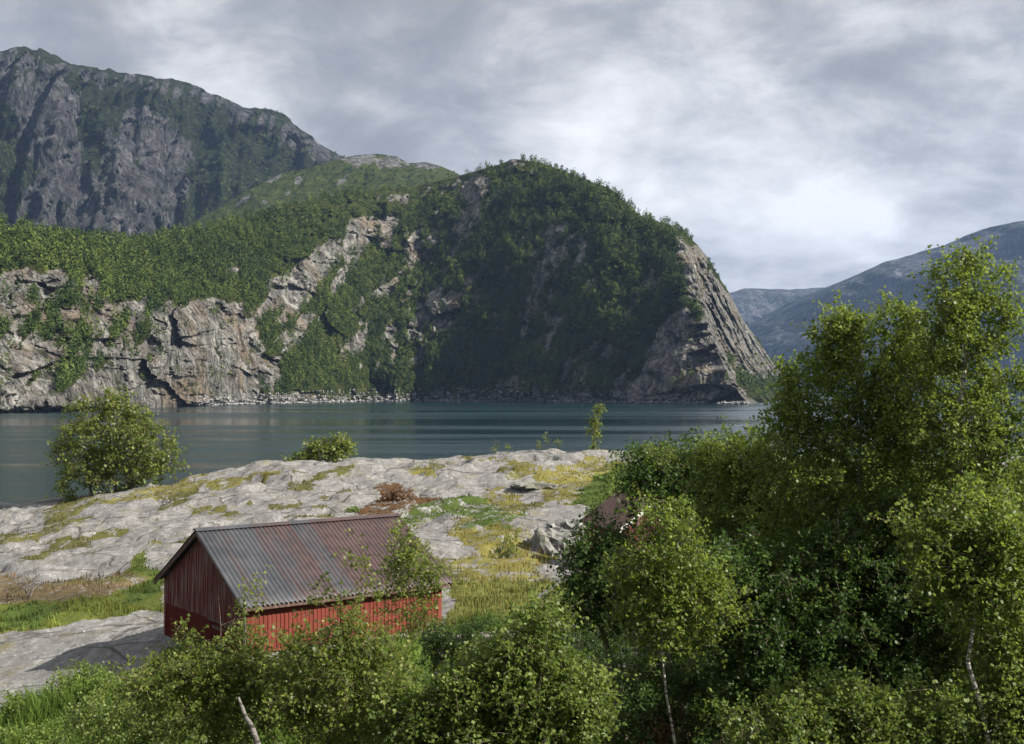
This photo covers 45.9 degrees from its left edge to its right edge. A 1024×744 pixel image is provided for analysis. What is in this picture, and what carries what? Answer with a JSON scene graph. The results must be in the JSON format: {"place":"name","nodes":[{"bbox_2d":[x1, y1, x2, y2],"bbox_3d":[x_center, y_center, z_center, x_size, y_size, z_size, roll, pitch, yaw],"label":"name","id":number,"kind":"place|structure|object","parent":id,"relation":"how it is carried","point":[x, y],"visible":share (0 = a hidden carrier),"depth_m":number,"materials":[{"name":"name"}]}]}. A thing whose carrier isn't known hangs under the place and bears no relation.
{"place":"outdoors","nodes":[
{"label":"outdoors","id":0,"kind":"place"},
{"bbox_2d":[0,46,345,237],"bbox_3d":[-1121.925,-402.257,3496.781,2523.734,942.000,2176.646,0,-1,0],"label":"mountain","id":1,"kind":"structure","parent":0,"point":[46,93],"depth_m":2982.50,"materials":[{"name":"grey stone"}]},
{"bbox_2d":[0,98,344,235],"bbox_3d":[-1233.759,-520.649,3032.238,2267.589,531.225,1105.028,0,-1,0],"label":"mountain scrub","id":2,"kind":"object","parent":1,"relation":"on","point":[98,151],"visible":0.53,"depth_m":3058.27,"materials":[{"name":"green plant"}]},
{"bbox_2d":[182,154,459,231],"bbox_3d":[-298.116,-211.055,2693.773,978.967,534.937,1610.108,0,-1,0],"label":"hill","id":3,"kind":"structure","parent":0,"point":[369,163],"depth_m":2559.44,"materials":[{"name":"green plant"}]},
{"bbox_2d":[182,160,454,230],"bbox_3d":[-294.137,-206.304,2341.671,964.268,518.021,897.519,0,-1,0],"label":"upland scrub","id":4,"kind":"object","parent":3,"relation":"on","point":[266,194],"visible":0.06,"depth_m":2547.88,"materials":[{"name":"green plant"}]},
{"bbox_2d":[0,159,793,412],"bbox_3d":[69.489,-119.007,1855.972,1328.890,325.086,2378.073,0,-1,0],"label":"hill","id":5,"kind":"structure","parent":0,"point":[668,359],"depth_m":1294.96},
{"bbox_2d":[0,154,786,396],"bbox_3d":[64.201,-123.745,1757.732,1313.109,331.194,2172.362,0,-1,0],"label":"forest","id":6,"kind":"object","parent":5,"relation":"on","point":[61,243],"visible":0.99,"depth_m":1324.89,"materials":[{"name":"green plant"}]},
{"bbox_2d":[197,387,748,405],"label":"shore boulders","id":7,"kind":"object","parent":5,"relation":"on","point":[493,399],"visible":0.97,"depth_m":1277.84,"materials":[{"name":"grey stone"}]},
{"bbox_2d":[0,448,1023,743],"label":"ground","id":8,"kind":"structure","parent":0,"point":[36,656],"depth_m":81.28,"materials":[{"name":"grey stone"}]},
{"bbox_2d":[15,561,39,598],"bbox_3d":[-23.215,9.960,57.756,1.304,1.864,1.228,0,-1,0],"label":"dead shrub","id":9,"kind":"object","parent":8,"relation":"on","point":[32,589],"visible":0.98,"depth_m":57.76,"materials":[{"name":"grey plant"}]},
{"bbox_2d":[40,386,191,502],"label":"willow bush","id":10,"kind":"object","parent":8,"relation":"on","point":[111,454],"visible":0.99,"depth_m":115.17,"materials":[{"name":"green plant"}]},
{"bbox_2d":[38,671,245,743],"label":"bush","id":11,"kind":"object","parent":8,"relation":"on","point":[133,735],"visible":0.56,"depth_m":25.64,"materials":[{"name":"green plant"}]},
{"bbox_2d":[0,623,399,743],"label":"undergrowth","id":12,"kind":"object","parent":8,"relation":"on","point":[49,728],"visible":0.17,"depth_m":37.72,"materials":[{"name":"green plant"}]},
{"bbox_2d":[101,564,321,743],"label":"birch tree","id":13,"kind":"object","parent":8,"relation":"on","point":[225,683],"visible":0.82,"depth_m":18.71,"materials":[{"name":"green plant"}]},
{"bbox_2d":[237,697,260,743],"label":"dead tree","id":14,"kind":"object","parent":8,"relation":"on","point":[254,734],"visible":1,"depth_m":16.14,"materials":[{"name":"grey wood"}]},
{"bbox_2d":[153,513,452,663],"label":"barn","id":15,"kind":"structure","parent":8,"relation":"on","point":[202,569],"depth_m":42.63,"materials":[{"name":"wood"}]},
{"bbox_2d":[212,621,238,658],"bbox_3d":[-9.733,9.123,41.059,0.065,1.120,2.128,1,-1,-38],"label":"door","id":16,"kind":"structure","parent":15,"relation":"in","point":[215,626],"depth_m":41.18,"materials":[{"name":"red paint"}]},
{"bbox_2d":[281,431,358,461],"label":"bush","id":17,"kind":"object","parent":8,"relation":"on","point":[332,451],"visible":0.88,"depth_m":111.52,"materials":[{"name":"green plant"}]},
{"bbox_2d":[233,528,434,743],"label":"birch tree","id":18,"kind":"object","parent":8,"relation":"on","point":[332,666],"visible":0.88,"depth_m":17.75,"materials":[{"name":"green plant"}]},
{"bbox_2d":[344,505,360,512],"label":"bush","id":19,"kind":"object","parent":8,"relation":"on","point":[354,508],"visible":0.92,"depth_m":83.74,"materials":[{"name":"green plant"}]},
{"bbox_2d":[379,483,422,502],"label":"bush","id":20,"kind":"object","parent":8,"relation":"on","point":[395,496],"visible":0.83,"depth_m":87.77,"materials":[{"name":"orange plant"}]},
{"bbox_2d":[372,516,457,677],"bbox_3d":[-1.846,6.819,22.817,1.692,8.230,1.629,0,-1,0],"label":"birch tree","id":21,"kind":"object","parent":8,"relation":"on","point":[407,554],"visible":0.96,"depth_m":22.84,"materials":[{"name":"green plant"}]},
{"bbox_2d":[433,496,493,506],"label":"bush","id":22,"kind":"object","parent":8,"relation":"on","point":[477,503],"visible":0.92,"depth_m":85.87,"materials":[{"name":"plant"}]},
{"bbox_2d":[0,604,995,743],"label":"meadow grass","id":23,"kind":"structure","parent":8,"relation":"on","point":[31,715],"depth_m":37.83,"materials":[{"name":"green plant"}]},
{"bbox_2d":[360,585,637,743],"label":"birch tree","id":24,"kind":"object","parent":8,"relation":"on","point":[527,688],"visible":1,"depth_m":16.80,"materials":[{"name":"green plant"}]},
{"bbox_2d":[488,528,521,558],"bbox_3d":[-0.413,8.921,61.858,1.894,1.902,1.338,0,-1,0],"label":"bush","id":25,"kind":"object","parent":8,"relation":"on","point":[510,549],"visible":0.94,"depth_m":61.79,"materials":[{"name":"green plant"}]},
{"bbox_2d":[0,453,1019,664],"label":"grass","id":26,"kind":"structure","parent":8,"relation":"on","point":[104,609],"depth_m":58.17,"materials":[{"name":"green plant"}]},
{"bbox_2d":[411,595,642,698],"bbox_3d":[0.531,9.086,33.782,6.873,5.788,2.403,0,-1,0],"label":"bush","id":27,"kind":"object","parent":8,"relation":"on","point":[437,641],"visible":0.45,"depth_m":33.68,"materials":[{"name":"green plant"}]},
{"bbox_2d":[509,482,558,489],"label":"boulder","id":28,"kind":"object","parent":8,"relation":"on","point":[529,485],"visible":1,"depth_m":91.24,"materials":[{"name":"stone"}]},
{"bbox_2d":[529,521,570,556],"bbox_3d":[2.066,9.410,65.813,2.238,2.472,2.440,0,-1,0],"label":"boulder","id":29,"kind":"object","parent":8,"relation":"on","point":[550,536],"visible":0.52,"depth_m":64.91,"materials":[{"name":"stone"}]},
{"bbox_2d":[537,569,579,597],"bbox_3d":[2.306,8.523,50.125,2.650,1.630,0.130,0,-1,-11],"label":"leaning pole","id":30,"kind":"object","parent":8,"relation":"on","point":[541,593],"depth_m":49.93,"materials":[{"name":"grey wood"}]},
{"bbox_2d":[560,518,585,536],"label":"boulder","id":31,"kind":"object","parent":8,"relation":"on","point":[566,525],"visible":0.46,"depth_m":67.24,"materials":[{"name":"stone"}]},
{"bbox_2d":[584,401,607,449],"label":"sapling","id":32,"kind":"object","parent":8,"relation":"on","point":[594,426],"visible":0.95,"depth_m":106.85,"materials":[{"name":"green plant"}]},
{"bbox_2d":[432,622,772,692],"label":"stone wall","id":33,"kind":"structure","parent":8,"relation":"on","point":[624,663],"depth_m":44.61,"materials":[{"name":"grey stone"}]},
{"bbox_2d":[454,624,575,637],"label":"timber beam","id":34,"kind":"structure","parent":33,"relation":"on","point":[486,635],"depth_m":43.62,"materials":[{"name":"grey wood"}]},
{"bbox_2d":[582,493,665,555],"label":"shed","id":35,"kind":"structure","parent":8,"relation":"on","point":[608,505],"depth_m":59.98,"materials":[{"name":"red paint"}]},
{"bbox_2d":[637,697,710,743],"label":"sapling","id":36,"kind":"object","parent":8,"relation":"on","point":[665,736],"visible":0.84,"depth_m":21.41,"materials":[{"name":"green plant"}]},
{"bbox_2d":[591,483,759,743],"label":"birch tree","id":37,"kind":"object","parent":8,"relation":"on","point":[665,575],"visible":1,"depth_m":18.76,"materials":[{"name":"green plant"}]},
{"bbox_2d":[585,635,767,743],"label":"bush","id":38,"kind":"object","parent":8,"relation":"on","point":[685,693],"visible":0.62,"depth_m":21.67,"materials":[{"name":"green plant"}]},
{"bbox_2d":[530,415,828,743],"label":"willow tree","id":39,"kind":"object","parent":8,"relation":"on","point":[581,550],"visible":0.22,"depth_m":26.64,"materials":[{"name":"green plant"}]},
{"bbox_2d":[640,419,847,743],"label":"birch tree","id":40,"kind":"object","parent":8,"relation":"on","point":[705,461],"visible":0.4,"depth_m":23.76,"materials":[{"name":"green plant"}]},
{"bbox_2d":[516,596,993,743],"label":"undergrowth","id":41,"kind":"object","parent":8,"relation":"on","point":[643,708],"visible":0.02,"depth_m":41.20,"materials":[{"name":"green plant"}]},
{"bbox_2d":[604,447,1023,620],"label":"undergrowth","id":42,"kind":"object","parent":8,"relation":"on","point":[615,470],"visible":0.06,"depth_m":84.38,"materials":[{"name":"green plant"}]},
{"bbox_2d":[659,479,1004,743],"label":"bush","id":43,"kind":"object","parent":8,"relation":"on","point":[781,646],"visible":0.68,"depth_m":20.47,"materials":[{"name":"green plant"}]},
{"bbox_2d":[693,620,1023,743],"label":"bush","id":44,"kind":"object","parent":8,"relation":"on","point":[884,717],"visible":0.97,"depth_m":16.68,"materials":[{"name":"green plant"}]},
{"bbox_2d":[721,285,1019,653],"bbox_3d":[6.406,4.411,21.887,5.721,12.028,3.547,0,-1,0],"label":"birch tree","id":45,"kind":"object","parent":8,"relation":"on","point":[849,335],"visible":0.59,"depth_m":21.62,"materials":[{"name":"green plant"}]},
{"bbox_2d":[867,468,1023,743],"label":"birch tree","id":46,"kind":"object","parent":8,"relation":"on","point":[974,550],"visible":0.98,"depth_m":16.68,"materials":[{"name":"green plant"}]},
{"bbox_2d":[890,234,1023,743],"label":"birch tree","id":47,"kind":"object","parent":8,"relation":"on","point":[963,317],"visible":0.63,"depth_m":20.30,"materials":[{"name":"green plant"}]},
{"bbox_2d":[0,393,1023,503],"bbox_3d":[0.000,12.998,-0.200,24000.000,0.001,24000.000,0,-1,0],"label":"water","id":48,"kind":"structure","parent":0,"point":[221,437],"depth_m":404.67,"materials":[{"name":"teal liquid"}]},
{"bbox_2d":[0,0,1023,292],"label":"sky","id":49,"kind":"structure","parent":0,"point":[799,144],"materials":[{"name":"grey"}]},
{"bbox_2d":[730,287,825,323],"bbox_3d":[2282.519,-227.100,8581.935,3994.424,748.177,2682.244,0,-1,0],"label":"mountain","id":50,"kind":"structure","parent":0,"point":[753,304],"depth_m":8295.59,"materials":[{"name":"grey stone"}]},
{"bbox_2d":[747,221,1023,393],"bbox_3d":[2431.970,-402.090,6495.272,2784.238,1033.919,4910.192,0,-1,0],"label":"mountain","id":51,"kind":"structure","parent":0,"point":[774,331],"depth_m":6124.75,"materials":[{"name":"grey stone"}]}
]}

